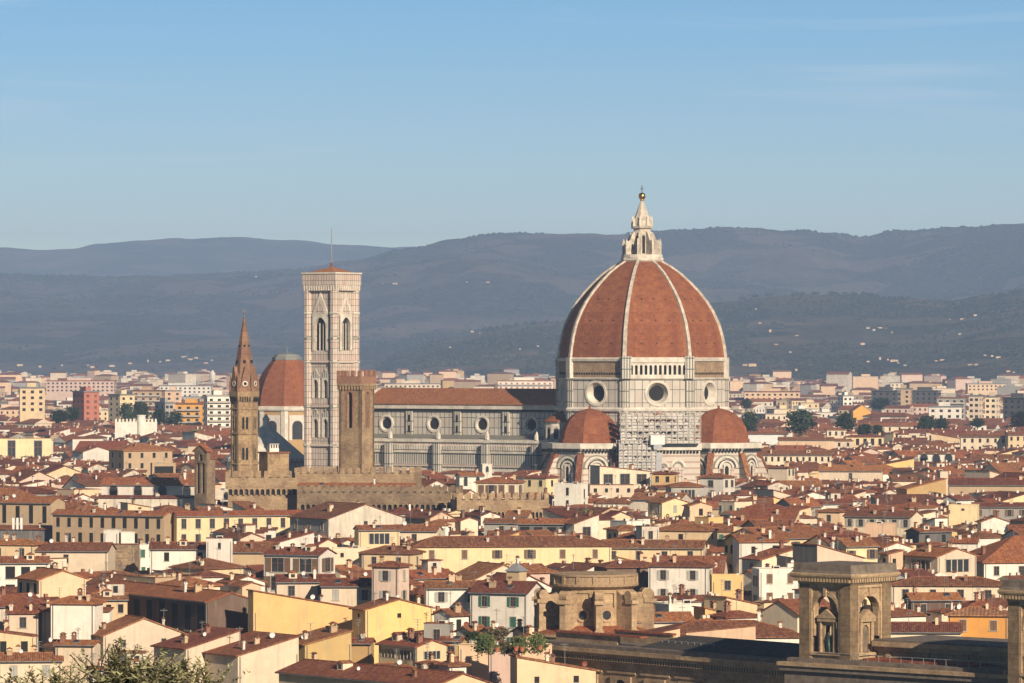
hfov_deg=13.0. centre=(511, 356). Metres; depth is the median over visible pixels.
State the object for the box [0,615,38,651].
house
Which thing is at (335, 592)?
window
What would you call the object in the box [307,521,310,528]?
window
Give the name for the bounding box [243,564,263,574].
house
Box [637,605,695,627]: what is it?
house
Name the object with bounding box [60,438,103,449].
house
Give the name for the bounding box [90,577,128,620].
house
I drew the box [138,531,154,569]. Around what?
house
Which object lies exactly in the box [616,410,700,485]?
scaffolding
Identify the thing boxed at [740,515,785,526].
house
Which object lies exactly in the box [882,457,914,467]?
house
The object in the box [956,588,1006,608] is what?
house
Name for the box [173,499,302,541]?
house
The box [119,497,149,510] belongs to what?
house
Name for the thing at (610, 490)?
house
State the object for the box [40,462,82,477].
house
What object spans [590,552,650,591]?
house
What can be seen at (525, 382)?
apartment block
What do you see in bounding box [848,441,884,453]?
house
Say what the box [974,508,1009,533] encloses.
house
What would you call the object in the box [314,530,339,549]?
house
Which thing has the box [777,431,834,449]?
house
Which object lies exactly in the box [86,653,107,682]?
house
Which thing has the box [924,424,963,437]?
house
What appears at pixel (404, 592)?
window
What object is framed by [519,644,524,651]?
plant pot
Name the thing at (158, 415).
tree
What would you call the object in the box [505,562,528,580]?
roof turret
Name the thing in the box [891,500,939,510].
house
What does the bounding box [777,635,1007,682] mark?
library terrace
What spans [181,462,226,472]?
house
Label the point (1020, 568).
window
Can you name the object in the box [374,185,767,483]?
cathedral
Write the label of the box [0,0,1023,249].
sky
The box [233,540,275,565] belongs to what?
house
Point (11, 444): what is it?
window
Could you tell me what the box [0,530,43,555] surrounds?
house
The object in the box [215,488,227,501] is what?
house
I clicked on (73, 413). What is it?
tree
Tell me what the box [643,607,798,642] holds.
house
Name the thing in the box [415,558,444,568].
house
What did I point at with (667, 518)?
house
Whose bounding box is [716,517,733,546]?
house
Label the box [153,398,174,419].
apartment block
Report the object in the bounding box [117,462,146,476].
house
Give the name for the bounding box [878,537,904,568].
house
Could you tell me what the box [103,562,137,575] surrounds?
house
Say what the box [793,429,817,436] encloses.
house
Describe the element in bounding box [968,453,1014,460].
house
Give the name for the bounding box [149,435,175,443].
house
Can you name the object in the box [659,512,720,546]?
house
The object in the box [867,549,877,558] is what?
window
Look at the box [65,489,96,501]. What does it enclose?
house
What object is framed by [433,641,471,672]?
house
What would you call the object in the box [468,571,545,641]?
house
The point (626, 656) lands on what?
library block
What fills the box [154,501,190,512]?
house
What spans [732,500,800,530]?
house
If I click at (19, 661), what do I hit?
house
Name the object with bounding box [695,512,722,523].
house
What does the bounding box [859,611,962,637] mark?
house
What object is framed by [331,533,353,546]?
house
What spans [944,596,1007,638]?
house
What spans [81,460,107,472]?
house
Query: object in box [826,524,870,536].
house
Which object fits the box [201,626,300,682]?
house
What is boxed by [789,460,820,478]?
house
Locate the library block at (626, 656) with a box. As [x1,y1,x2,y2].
[545,629,798,682]
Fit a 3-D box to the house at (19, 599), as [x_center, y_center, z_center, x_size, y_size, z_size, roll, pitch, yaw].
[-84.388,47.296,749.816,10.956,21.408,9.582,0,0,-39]
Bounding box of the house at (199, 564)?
[168,548,246,574]
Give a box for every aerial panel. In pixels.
[12,518,14,532]
[16,518,18,532]
[20,518,22,532]
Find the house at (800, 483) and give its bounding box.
[777,477,823,486]
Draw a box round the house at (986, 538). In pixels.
[955,526,1003,547]
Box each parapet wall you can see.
[658,627,680,636]
[685,625,755,639]
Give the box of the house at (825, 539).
[803,531,858,546]
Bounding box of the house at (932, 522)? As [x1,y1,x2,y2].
[924,510,948,526]
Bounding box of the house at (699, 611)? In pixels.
[692,600,723,619]
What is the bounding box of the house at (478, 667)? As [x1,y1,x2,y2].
[458,627,551,680]
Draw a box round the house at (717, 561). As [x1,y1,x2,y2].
[652,548,728,573]
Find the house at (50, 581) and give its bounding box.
[14,560,88,597]
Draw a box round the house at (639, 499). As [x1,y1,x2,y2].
[629,489,692,511]
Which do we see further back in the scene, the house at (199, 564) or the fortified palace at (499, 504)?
the fortified palace at (499, 504)
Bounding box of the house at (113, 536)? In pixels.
[103,530,120,542]
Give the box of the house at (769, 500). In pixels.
[738,494,773,504]
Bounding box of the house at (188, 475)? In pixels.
[151,471,193,477]
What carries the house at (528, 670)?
on the ground
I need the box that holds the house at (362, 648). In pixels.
[351,621,375,663]
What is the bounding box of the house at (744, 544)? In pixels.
[731,528,789,573]
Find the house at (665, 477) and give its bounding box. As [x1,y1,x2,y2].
[650,464,679,484]
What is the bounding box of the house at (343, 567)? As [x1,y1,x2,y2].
[335,559,364,577]
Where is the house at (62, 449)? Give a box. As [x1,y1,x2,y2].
[53,443,72,453]
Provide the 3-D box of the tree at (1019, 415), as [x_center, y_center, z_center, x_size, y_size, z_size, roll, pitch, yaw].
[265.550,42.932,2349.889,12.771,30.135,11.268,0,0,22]
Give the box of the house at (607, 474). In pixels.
[589,463,651,488]
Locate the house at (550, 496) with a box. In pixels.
[526,482,553,505]
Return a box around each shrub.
[462,630,482,640]
[470,633,497,655]
[485,627,510,640]
[496,639,511,655]
[506,634,530,655]
[527,633,548,655]
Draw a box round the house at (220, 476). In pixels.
[215,468,230,488]
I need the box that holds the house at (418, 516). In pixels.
[404,503,454,523]
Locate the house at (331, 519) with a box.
[287,500,404,537]
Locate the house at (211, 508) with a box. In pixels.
[191,506,221,510]
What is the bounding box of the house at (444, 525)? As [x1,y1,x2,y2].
[421,520,451,535]
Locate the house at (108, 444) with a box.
[74,440,129,449]
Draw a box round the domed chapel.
[258,353,303,454]
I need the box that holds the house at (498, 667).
[488,640,519,682]
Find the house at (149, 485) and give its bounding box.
[100,471,193,494]
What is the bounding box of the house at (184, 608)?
[124,577,247,633]
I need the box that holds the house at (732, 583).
[709,559,742,599]
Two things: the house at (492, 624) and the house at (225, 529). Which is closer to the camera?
the house at (492, 624)
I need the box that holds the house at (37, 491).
[9,486,56,495]
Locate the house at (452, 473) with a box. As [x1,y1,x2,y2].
[439,467,467,477]
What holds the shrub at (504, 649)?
on the house at (528, 670)
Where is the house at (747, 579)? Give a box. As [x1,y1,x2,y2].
[741,563,769,590]
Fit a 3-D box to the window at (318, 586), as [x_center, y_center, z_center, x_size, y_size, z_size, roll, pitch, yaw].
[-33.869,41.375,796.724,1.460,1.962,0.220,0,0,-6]
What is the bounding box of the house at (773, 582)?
[751,566,798,602]
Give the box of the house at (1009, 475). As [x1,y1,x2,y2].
[993,472,1023,477]
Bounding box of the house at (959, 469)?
[918,462,978,474]
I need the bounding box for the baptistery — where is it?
[225,414,303,476]
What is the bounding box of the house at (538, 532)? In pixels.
[526,530,553,534]
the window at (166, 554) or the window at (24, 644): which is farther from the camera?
the window at (166, 554)
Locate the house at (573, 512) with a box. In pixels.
[541,505,614,539]
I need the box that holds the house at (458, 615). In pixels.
[431,591,471,635]
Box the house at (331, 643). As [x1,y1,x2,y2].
[298,621,352,660]
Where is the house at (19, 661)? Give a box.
[0,641,63,682]
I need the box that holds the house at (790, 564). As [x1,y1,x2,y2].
[785,560,797,566]
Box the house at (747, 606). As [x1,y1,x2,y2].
[702,579,760,613]
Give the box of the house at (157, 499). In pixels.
[97,489,193,510]
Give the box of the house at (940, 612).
[927,601,953,621]
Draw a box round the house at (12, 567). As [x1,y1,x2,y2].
[0,547,49,586]
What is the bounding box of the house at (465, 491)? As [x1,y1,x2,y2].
[455,489,479,498]
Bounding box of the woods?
[0,224,1023,380]
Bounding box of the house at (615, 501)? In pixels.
[595,498,632,510]
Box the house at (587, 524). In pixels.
[563,509,599,538]
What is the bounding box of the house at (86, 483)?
[72,474,101,488]
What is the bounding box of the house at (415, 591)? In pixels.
[409,578,425,603]
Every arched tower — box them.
[789,561,900,659]
[997,579,1023,682]
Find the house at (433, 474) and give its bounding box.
[422,469,450,478]
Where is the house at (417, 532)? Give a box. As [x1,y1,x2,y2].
[393,512,443,541]
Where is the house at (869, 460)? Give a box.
[844,454,882,464]
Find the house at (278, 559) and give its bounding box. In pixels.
[261,538,336,592]
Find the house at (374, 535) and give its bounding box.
[353,520,400,548]
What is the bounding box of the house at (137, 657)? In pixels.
[119,644,150,677]
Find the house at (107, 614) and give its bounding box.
[103,607,113,622]
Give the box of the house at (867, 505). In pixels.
[844,497,904,510]
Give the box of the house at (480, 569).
[446,558,510,579]
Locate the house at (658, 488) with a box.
[647,479,665,491]
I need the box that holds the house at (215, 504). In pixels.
[198,499,232,509]
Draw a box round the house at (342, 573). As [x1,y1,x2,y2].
[339,568,351,577]
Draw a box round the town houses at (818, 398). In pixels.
[0,368,1023,634]
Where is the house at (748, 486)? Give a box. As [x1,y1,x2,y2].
[739,474,792,489]
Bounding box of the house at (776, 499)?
[748,495,780,503]
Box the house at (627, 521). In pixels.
[610,517,646,526]
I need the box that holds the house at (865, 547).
[829,534,879,610]
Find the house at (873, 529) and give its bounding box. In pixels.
[864,511,897,536]
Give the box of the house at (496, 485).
[474,472,525,498]
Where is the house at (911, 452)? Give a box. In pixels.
[887,447,925,456]
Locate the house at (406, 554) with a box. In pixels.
[358,537,426,569]
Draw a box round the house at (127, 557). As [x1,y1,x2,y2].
[94,535,139,572]
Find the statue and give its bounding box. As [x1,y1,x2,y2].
[825,632,831,651]
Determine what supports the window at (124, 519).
in the house at (82, 524)
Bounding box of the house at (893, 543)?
[877,535,913,566]
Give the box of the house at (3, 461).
[0,455,25,466]
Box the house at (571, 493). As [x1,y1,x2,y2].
[554,474,587,505]
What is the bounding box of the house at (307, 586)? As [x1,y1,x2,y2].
[273,559,335,600]
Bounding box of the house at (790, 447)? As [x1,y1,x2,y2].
[773,439,806,449]
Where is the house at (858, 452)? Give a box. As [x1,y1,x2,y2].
[832,449,878,456]
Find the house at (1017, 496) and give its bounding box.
[974,490,1023,501]
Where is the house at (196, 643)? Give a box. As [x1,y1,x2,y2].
[150,621,241,682]
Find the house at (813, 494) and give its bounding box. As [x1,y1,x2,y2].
[786,481,826,498]
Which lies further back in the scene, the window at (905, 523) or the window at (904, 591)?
the window at (905, 523)
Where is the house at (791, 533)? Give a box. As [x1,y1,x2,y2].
[722,518,822,545]
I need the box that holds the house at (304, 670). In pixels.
[275,650,492,682]
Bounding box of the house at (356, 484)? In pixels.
[297,475,416,509]
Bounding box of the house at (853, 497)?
[843,489,860,502]
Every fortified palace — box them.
[225,471,298,509]
[294,466,421,509]
[297,485,462,510]
[450,492,548,517]
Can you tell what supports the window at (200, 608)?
in the house at (184, 608)
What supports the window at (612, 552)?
in the house at (624, 548)
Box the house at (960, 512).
[948,494,978,525]
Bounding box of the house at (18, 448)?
[0,434,50,458]
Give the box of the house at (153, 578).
[125,571,201,582]
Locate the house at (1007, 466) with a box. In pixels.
[981,460,1023,472]
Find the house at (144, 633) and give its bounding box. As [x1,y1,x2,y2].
[91,611,184,672]
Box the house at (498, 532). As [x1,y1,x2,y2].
[484,523,520,535]
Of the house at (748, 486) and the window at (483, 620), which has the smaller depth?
the window at (483, 620)
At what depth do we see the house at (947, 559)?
885.52 m
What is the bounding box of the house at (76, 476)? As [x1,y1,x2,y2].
[62,470,118,488]
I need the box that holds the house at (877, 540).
[871,523,899,542]
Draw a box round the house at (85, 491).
[57,487,100,496]
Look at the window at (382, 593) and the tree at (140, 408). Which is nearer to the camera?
the window at (382, 593)
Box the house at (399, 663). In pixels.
[375,660,416,667]
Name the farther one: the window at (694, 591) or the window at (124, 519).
the window at (124, 519)
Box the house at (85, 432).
[66,430,94,435]
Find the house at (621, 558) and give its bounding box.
[613,546,646,560]
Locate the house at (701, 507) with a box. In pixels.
[681,495,713,520]
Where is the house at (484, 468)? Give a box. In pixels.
[480,464,491,478]
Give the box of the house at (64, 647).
[53,628,102,682]
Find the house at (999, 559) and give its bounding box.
[969,531,1023,580]
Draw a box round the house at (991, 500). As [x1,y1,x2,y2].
[976,496,1002,501]
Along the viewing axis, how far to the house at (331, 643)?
700.19 m
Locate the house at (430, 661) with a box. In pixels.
[414,643,440,669]
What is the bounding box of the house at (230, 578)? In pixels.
[215,565,267,591]
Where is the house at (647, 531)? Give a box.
[635,520,658,538]
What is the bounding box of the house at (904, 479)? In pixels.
[888,474,918,485]
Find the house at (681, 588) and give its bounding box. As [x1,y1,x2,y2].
[658,584,685,600]
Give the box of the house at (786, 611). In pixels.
[761,589,830,632]
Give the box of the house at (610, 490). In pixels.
[588,475,633,497]
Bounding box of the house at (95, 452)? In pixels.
[70,443,108,460]
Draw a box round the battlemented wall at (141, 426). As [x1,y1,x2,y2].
[115,415,156,438]
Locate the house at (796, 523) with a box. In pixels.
[777,514,818,529]
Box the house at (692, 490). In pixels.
[663,472,706,501]
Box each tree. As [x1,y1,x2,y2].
[0,666,34,682]
[24,660,115,682]
[47,409,70,427]
[49,636,181,682]
[65,405,81,427]
[92,649,249,682]
[117,402,136,421]
[131,400,151,421]
[151,408,169,424]
[165,411,184,424]
[739,410,760,431]
[740,399,751,411]
[782,408,817,436]
[834,411,856,438]
[854,423,871,434]
[868,397,890,411]
[872,424,884,435]
[917,415,937,428]
[934,417,950,428]
[968,418,985,428]
[1010,410,1023,426]
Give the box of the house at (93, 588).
[86,571,130,594]
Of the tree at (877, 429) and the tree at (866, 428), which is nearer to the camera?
the tree at (877, 429)
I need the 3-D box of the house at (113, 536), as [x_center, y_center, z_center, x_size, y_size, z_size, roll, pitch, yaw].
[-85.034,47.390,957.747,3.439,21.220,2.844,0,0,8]
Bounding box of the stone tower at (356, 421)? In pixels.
[337,371,375,472]
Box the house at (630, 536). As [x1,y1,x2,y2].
[610,531,635,538]
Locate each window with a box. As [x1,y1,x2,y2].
[0,641,5,651]
[2,505,6,523]
[4,566,15,579]
[7,439,16,458]
[10,665,17,676]
[15,506,19,523]
[19,548,24,555]
[19,617,26,628]
[21,567,29,574]
[21,641,27,651]
[28,505,32,524]
[34,440,41,456]
[34,583,36,593]
[41,665,50,676]
[42,506,46,524]
[56,517,59,527]
[56,532,59,541]
[67,518,70,527]
[78,518,81,527]
[78,532,81,541]
[89,533,92,541]
[90,518,92,528]
[100,518,103,528]
[108,483,117,494]
[111,518,115,528]
[118,604,122,612]
[122,518,126,528]
[133,483,142,494]
[134,518,137,529]
[134,599,139,615]
[140,549,145,557]
[145,518,148,529]
[145,534,148,542]
[146,600,151,619]
[154,466,172,472]
[156,519,160,529]
[157,486,166,494]
[159,601,164,623]
[164,552,169,561]
[172,603,177,629]
[181,518,186,528]
[182,486,190,494]
[184,604,190,631]
[195,518,201,528]
[195,534,200,541]
[198,606,203,628]
[209,518,215,528]
[223,491,227,499]
[252,518,257,527]
[264,575,274,590]
[266,517,271,526]
[266,557,289,572]
[280,517,285,527]
[288,585,293,595]
[293,558,317,572]
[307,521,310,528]
[317,585,320,595]
[322,557,333,572]
[332,589,339,600]
[358,590,371,599]
[369,533,389,543]
[371,556,376,563]
[379,570,390,581]
[380,590,390,597]
[381,649,394,657]
[400,650,414,659]
[401,590,406,599]
[402,570,405,581]
[412,534,416,541]
[423,650,440,659]
[429,550,434,558]
[433,629,440,640]
[435,592,447,602]
[447,645,455,656]
[456,619,460,628]
[461,550,467,558]
[464,477,467,485]
[465,591,469,602]
[478,485,483,494]
[479,595,489,606]
[479,616,489,626]
[486,484,496,495]
[492,550,501,558]
[498,484,504,493]
[507,596,518,606]
[508,485,514,495]
[509,616,516,627]
[524,549,535,558]
[534,677,538,682]
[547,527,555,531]
[559,549,565,558]
[574,676,579,682]
[582,526,591,536]
[592,549,598,558]
[603,474,612,483]
[611,550,615,559]
[619,473,629,483]
[636,473,646,483]
[648,531,652,538]
[657,570,668,579]
[658,588,667,595]
[678,534,682,539]
[680,489,694,497]
[687,551,692,555]
[687,570,697,579]
[687,588,697,594]
[708,480,713,486]
[718,534,723,542]
[724,580,731,590]
[753,575,756,586]
[766,574,773,583]
[766,592,772,599]
[787,573,793,583]
[787,592,792,598]
[826,514,830,521]
[845,519,853,526]
[856,519,864,526]
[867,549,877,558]
[889,519,898,526]
[901,519,909,527]
[901,589,908,599]
[911,559,930,569]
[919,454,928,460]
[920,603,926,612]
[932,454,940,461]
[942,534,945,542]
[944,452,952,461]
[945,558,969,571]
[957,589,963,597]
[959,619,966,631]
[979,509,982,516]
[985,590,991,597]
[989,620,996,630]
[993,566,999,575]
[1005,509,1013,516]
[1018,566,1023,574]
[1019,509,1023,516]
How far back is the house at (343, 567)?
892.02 m
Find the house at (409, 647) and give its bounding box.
[375,619,450,667]
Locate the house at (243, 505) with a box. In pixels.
[231,501,264,509]
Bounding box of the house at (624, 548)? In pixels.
[601,532,707,562]
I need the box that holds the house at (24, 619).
[5,597,40,651]
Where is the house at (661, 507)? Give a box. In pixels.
[646,489,689,519]
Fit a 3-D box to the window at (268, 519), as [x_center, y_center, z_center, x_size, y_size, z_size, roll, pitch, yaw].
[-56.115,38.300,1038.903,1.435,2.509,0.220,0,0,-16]
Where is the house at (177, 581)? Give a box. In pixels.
[155,562,223,589]
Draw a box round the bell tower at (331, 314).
[301,227,361,471]
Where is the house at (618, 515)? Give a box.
[604,510,637,519]
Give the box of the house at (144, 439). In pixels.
[138,432,171,442]
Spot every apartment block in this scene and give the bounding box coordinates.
[18,383,45,421]
[45,378,116,399]
[71,387,100,419]
[107,390,135,421]
[131,387,165,421]
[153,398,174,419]
[159,383,212,395]
[165,387,181,408]
[174,399,203,424]
[202,390,230,427]
[384,381,440,387]
[497,377,554,388]
[743,388,800,398]
[836,392,853,407]
[870,387,901,411]
[889,380,930,389]
[895,385,912,404]
[912,387,941,403]
[927,402,962,419]
[936,393,966,419]
[965,381,1006,394]
[968,391,983,421]
[984,392,1000,417]
[1002,393,1023,421]
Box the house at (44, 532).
[0,514,52,541]
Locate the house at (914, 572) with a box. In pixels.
[891,562,935,604]
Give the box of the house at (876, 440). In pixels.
[845,432,884,447]
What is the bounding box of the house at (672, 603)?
[654,587,703,615]
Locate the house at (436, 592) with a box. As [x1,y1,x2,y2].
[423,571,476,624]
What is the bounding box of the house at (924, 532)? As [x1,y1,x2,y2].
[904,519,953,546]
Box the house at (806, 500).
[776,490,823,519]
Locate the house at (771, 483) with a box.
[754,478,788,490]
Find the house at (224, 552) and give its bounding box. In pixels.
[206,529,232,562]
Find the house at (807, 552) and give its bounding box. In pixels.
[791,537,865,606]
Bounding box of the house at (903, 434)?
[894,429,908,436]
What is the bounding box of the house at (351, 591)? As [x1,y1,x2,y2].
[320,563,371,606]
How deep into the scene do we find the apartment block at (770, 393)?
3693.05 m
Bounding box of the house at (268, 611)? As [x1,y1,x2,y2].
[246,579,352,636]
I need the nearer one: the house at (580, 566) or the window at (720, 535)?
the house at (580, 566)
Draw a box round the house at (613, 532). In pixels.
[603,525,635,538]
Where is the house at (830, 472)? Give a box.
[818,457,883,481]
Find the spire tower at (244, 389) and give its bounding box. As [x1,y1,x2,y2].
[229,312,258,476]
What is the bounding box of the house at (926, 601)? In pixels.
[902,576,962,621]
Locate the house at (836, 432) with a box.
[824,428,846,437]
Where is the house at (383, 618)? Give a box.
[348,591,436,663]
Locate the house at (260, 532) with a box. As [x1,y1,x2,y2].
[231,523,267,539]
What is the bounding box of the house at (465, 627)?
[453,610,484,642]
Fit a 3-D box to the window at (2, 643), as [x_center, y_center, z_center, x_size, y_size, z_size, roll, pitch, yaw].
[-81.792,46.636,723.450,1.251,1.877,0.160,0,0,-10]
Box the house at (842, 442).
[826,435,853,447]
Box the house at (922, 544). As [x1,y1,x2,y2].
[912,538,946,548]
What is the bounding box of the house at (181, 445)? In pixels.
[176,438,228,451]
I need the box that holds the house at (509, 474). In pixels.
[502,470,541,478]
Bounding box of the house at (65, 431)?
[35,428,70,436]
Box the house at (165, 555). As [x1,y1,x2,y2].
[148,528,205,572]
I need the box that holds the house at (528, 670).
[508,645,599,682]
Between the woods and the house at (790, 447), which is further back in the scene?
the woods
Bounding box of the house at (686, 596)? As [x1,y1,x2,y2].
[662,590,698,600]
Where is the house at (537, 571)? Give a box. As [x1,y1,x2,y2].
[515,550,558,583]
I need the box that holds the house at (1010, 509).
[971,497,1023,523]
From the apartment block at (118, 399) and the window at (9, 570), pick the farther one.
the apartment block at (118, 399)
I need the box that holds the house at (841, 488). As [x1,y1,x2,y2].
[816,479,877,497]
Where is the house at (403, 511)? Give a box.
[388,494,419,523]
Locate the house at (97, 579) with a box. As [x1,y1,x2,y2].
[86,565,125,585]
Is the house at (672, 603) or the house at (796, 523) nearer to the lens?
the house at (672, 603)
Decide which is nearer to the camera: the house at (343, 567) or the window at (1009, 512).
the house at (343, 567)
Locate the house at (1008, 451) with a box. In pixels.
[994,449,1018,453]
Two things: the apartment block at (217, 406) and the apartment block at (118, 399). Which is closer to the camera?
the apartment block at (217, 406)
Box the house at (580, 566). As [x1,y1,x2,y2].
[558,554,603,571]
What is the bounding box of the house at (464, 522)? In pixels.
[455,509,479,535]
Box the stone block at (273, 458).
[258,443,290,476]
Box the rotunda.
[525,571,656,639]
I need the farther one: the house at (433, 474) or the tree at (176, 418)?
the tree at (176, 418)
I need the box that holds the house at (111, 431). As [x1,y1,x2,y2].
[107,429,114,433]
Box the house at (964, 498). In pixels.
[941,491,976,503]
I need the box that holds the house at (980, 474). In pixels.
[964,470,1000,477]
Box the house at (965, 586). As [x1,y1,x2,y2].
[891,571,1001,607]
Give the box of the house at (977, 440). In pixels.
[959,431,1004,448]
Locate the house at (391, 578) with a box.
[367,556,412,600]
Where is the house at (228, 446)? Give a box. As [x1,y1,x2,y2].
[211,444,230,448]
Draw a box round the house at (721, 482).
[696,468,736,496]
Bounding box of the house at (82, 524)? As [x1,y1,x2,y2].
[50,502,173,542]
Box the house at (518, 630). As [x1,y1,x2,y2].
[509,619,526,636]
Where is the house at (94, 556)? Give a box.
[34,533,116,572]
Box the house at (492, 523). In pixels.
[483,506,517,534]
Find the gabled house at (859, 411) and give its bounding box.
[849,404,871,419]
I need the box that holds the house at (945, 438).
[931,433,959,442]
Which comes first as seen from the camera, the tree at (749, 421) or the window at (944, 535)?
the window at (944, 535)
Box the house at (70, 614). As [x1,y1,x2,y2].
[46,584,106,639]
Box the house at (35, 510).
[0,485,66,524]
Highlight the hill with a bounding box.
[368,290,1023,382]
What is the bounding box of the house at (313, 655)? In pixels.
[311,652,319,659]
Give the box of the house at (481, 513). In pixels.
[464,506,502,525]
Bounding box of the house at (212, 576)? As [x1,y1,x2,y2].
[189,571,228,581]
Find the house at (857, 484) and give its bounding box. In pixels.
[816,476,869,489]
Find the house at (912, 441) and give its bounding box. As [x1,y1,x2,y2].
[893,436,927,444]
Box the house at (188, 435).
[182,432,213,439]
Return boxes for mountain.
[0,223,1023,377]
[0,237,407,276]
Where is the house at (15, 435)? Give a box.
[5,431,25,437]
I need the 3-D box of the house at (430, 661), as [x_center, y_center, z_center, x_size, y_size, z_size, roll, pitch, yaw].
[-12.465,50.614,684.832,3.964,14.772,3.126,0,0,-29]
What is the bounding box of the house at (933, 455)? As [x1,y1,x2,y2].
[916,445,955,461]
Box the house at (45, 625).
[33,587,61,651]
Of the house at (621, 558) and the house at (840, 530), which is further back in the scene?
the house at (840, 530)
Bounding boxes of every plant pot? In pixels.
[494,645,500,651]
[513,644,519,650]
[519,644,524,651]
[537,643,543,649]
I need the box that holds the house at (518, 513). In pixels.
[504,507,533,517]
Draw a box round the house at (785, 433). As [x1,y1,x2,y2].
[776,429,793,436]
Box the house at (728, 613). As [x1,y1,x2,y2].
[708,593,762,619]
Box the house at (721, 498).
[706,489,733,500]
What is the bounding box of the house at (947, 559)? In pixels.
[903,541,979,575]
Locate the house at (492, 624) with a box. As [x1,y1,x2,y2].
[479,609,504,642]
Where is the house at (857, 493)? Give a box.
[843,488,866,497]
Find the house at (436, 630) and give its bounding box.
[423,612,453,640]
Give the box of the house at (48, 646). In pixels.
[41,632,66,651]
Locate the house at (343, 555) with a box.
[332,539,369,567]
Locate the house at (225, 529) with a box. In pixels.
[210,522,236,536]
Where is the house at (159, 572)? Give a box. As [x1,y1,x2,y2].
[152,570,188,574]
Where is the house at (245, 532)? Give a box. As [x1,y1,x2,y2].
[223,523,265,540]
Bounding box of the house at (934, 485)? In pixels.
[896,472,946,495]
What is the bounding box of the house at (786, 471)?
[766,458,796,480]
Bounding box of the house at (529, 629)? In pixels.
[511,616,532,642]
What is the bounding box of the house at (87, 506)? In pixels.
[65,500,106,509]
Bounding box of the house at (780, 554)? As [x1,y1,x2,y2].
[739,540,792,571]
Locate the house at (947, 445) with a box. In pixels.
[922,443,955,449]
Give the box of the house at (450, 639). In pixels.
[438,624,467,659]
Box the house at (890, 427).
[855,418,919,431]
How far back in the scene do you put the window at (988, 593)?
805.81 m
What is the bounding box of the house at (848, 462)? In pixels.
[836,460,862,464]
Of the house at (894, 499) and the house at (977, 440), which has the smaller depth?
the house at (894, 499)
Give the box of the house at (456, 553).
[410,524,614,572]
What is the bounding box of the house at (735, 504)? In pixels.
[718,497,752,515]
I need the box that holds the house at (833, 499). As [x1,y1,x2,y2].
[815,488,858,508]
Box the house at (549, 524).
[517,511,571,531]
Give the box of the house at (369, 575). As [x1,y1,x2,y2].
[344,572,422,587]
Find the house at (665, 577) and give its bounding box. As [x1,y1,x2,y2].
[645,544,715,595]
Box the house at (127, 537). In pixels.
[120,532,134,542]
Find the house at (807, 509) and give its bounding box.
[782,505,811,515]
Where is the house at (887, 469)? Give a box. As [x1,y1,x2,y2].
[872,463,895,481]
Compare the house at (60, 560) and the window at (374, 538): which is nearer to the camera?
the house at (60, 560)
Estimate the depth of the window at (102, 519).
1040.26 m
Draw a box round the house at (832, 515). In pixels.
[815,504,846,527]
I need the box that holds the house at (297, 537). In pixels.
[263,518,315,546]
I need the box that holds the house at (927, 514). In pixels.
[914,504,935,522]
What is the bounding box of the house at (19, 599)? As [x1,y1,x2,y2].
[0,577,44,629]
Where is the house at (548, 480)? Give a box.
[521,472,560,492]
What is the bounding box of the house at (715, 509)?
[693,490,720,515]
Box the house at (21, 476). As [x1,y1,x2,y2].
[0,470,54,486]
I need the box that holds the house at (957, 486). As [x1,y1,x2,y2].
[948,471,1023,494]
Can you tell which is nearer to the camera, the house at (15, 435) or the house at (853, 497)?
the house at (853, 497)
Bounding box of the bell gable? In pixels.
[192,444,216,507]
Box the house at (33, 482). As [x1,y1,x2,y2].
[19,476,44,485]
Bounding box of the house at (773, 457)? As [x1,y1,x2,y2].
[758,448,831,464]
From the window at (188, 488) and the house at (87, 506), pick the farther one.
the window at (188, 488)
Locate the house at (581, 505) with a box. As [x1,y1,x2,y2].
[564,498,592,507]
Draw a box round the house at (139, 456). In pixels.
[107,437,173,476]
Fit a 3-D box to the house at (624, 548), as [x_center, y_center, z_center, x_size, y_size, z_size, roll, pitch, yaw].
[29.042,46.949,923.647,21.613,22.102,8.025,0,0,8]
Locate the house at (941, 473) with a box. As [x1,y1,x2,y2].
[937,469,947,494]
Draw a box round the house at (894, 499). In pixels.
[870,494,939,505]
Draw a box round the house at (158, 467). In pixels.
[150,461,175,474]
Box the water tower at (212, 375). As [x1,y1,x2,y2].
[209,370,215,382]
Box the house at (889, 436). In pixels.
[883,431,899,443]
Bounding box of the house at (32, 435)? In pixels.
[25,432,54,453]
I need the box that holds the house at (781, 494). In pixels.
[752,485,798,498]
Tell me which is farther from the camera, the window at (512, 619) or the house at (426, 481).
the house at (426, 481)
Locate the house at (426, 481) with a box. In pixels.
[422,475,448,486]
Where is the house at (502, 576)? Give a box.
[484,561,551,592]
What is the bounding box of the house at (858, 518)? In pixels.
[842,501,923,538]
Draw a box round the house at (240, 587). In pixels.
[225,575,264,596]
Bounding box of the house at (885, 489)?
[869,484,898,493]
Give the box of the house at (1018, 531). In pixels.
[1001,527,1023,538]
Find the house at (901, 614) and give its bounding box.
[891,598,930,621]
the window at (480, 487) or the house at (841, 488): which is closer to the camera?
the house at (841, 488)
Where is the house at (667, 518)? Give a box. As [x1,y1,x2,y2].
[650,514,671,526]
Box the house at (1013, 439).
[1005,432,1023,447]
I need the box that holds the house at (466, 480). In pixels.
[455,467,484,491]
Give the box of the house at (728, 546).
[721,525,743,564]
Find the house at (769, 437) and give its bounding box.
[748,425,781,445]
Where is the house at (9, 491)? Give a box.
[0,488,36,495]
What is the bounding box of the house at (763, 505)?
[744,495,784,507]
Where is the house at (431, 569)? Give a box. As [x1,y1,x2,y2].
[409,555,452,582]
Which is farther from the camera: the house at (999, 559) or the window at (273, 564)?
the house at (999, 559)
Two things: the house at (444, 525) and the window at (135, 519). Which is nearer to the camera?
the house at (444, 525)
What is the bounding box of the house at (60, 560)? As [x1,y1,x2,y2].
[41,553,67,568]

